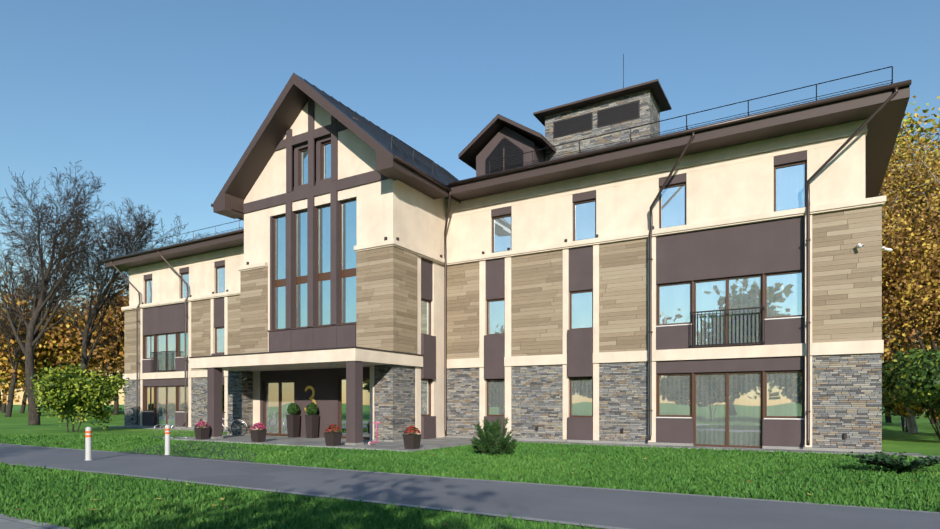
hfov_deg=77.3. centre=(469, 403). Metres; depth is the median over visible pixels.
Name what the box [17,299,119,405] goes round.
autumn tree
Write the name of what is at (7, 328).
bare tree
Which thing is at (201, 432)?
planter flowers
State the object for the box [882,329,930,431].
thicket bush
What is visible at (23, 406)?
autumn tree
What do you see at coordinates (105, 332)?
autumn tree
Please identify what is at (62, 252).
bare tree
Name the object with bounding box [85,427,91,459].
bollard
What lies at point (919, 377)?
tree
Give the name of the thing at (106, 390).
bush
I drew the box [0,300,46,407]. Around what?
autumn tree
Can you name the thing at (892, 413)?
thicket bush
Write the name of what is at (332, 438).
planter flowers
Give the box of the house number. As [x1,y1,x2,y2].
[304,386,316,410]
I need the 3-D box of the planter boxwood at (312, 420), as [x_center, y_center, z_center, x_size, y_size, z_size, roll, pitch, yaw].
[-6.464,0.677,24.081,0.511,1.462,0.515,0,0,30]
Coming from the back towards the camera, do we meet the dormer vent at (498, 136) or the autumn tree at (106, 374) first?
the autumn tree at (106, 374)
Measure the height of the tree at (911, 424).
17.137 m
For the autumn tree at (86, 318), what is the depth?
94.54 m
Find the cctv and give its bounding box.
[882,246,892,251]
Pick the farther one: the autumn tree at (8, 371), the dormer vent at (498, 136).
the autumn tree at (8, 371)
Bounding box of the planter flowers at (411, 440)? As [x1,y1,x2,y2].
[403,426,421,448]
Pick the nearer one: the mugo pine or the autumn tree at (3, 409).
the mugo pine
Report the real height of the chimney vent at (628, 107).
5.000 m
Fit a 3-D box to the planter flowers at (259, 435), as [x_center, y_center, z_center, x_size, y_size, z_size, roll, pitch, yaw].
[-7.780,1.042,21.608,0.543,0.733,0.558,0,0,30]
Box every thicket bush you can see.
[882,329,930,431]
[882,397,923,417]
[886,339,939,428]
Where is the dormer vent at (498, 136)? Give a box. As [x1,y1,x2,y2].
[458,114,555,176]
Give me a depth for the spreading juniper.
12.15 m
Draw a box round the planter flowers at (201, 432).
[194,421,209,438]
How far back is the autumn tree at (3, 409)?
93.13 m
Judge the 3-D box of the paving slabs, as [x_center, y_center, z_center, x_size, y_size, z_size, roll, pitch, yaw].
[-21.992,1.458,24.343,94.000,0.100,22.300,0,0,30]
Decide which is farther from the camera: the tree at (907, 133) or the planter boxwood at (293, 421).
the tree at (907, 133)
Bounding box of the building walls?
[121,97,885,452]
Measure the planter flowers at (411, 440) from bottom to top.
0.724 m
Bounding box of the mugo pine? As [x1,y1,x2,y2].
[469,418,517,455]
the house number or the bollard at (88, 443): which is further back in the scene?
the house number
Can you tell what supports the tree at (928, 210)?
on the lawn at (896, 438)
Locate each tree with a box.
[0,160,128,424]
[0,261,78,416]
[0,262,88,415]
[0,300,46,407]
[1,376,23,412]
[6,310,88,412]
[12,198,208,421]
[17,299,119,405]
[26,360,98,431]
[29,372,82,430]
[35,278,128,414]
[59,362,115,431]
[64,293,122,376]
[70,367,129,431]
[78,310,122,376]
[91,297,123,408]
[94,317,123,376]
[879,137,939,433]
[881,116,939,325]
[882,96,939,422]
[882,180,939,421]
[882,348,939,440]
[883,186,936,423]
[895,194,937,426]
[923,183,939,211]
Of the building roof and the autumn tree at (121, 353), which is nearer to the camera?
the building roof
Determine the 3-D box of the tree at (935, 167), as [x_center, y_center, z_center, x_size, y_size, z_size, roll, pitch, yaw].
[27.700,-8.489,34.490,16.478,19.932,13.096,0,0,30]
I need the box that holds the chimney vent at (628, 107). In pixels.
[533,54,671,160]
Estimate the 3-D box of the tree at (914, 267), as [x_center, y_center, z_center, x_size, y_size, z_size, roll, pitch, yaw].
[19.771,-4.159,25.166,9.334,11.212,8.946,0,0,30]
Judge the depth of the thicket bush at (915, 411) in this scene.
26.45 m
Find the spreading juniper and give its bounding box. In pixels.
[842,450,939,471]
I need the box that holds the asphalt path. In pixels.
[0,440,939,528]
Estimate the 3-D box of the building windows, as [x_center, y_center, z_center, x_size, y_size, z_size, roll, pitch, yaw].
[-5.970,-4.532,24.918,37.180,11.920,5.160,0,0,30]
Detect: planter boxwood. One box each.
[286,403,299,436]
[305,402,318,437]
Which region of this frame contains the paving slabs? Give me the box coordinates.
[0,426,939,528]
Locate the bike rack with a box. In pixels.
[152,423,186,437]
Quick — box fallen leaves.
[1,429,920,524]
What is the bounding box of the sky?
[0,0,939,404]
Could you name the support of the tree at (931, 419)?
on the lawn at (896, 438)
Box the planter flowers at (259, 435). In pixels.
[250,422,266,441]
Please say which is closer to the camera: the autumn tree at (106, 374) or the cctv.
the cctv
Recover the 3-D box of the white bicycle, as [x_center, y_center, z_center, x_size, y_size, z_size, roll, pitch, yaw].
[-10.524,0.901,25.459,1.762,1.041,0.614,0,0,-9]
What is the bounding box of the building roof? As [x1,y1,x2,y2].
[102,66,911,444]
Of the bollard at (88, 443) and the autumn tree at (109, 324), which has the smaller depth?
the bollard at (88, 443)
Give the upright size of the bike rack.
0.588 m
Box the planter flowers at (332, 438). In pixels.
[324,424,342,445]
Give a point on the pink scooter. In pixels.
(369, 442)
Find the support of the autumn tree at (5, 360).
on the lawn at (896, 438)
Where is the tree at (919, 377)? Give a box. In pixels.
[882,348,939,440]
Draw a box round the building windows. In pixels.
[131,141,846,447]
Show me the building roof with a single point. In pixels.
(880, 110)
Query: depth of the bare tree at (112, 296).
49.98 m
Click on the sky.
(161, 101)
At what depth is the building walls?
22.02 m
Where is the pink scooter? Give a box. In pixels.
[368,422,380,444]
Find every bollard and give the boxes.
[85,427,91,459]
[164,425,169,454]
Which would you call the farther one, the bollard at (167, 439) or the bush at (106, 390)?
the bush at (106, 390)
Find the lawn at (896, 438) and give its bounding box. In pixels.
[0,405,939,528]
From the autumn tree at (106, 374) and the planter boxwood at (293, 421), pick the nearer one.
the planter boxwood at (293, 421)
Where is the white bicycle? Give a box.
[222,412,246,435]
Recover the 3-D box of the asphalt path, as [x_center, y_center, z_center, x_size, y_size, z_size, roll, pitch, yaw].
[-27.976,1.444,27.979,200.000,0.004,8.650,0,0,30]
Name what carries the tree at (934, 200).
on the lawn at (896, 438)

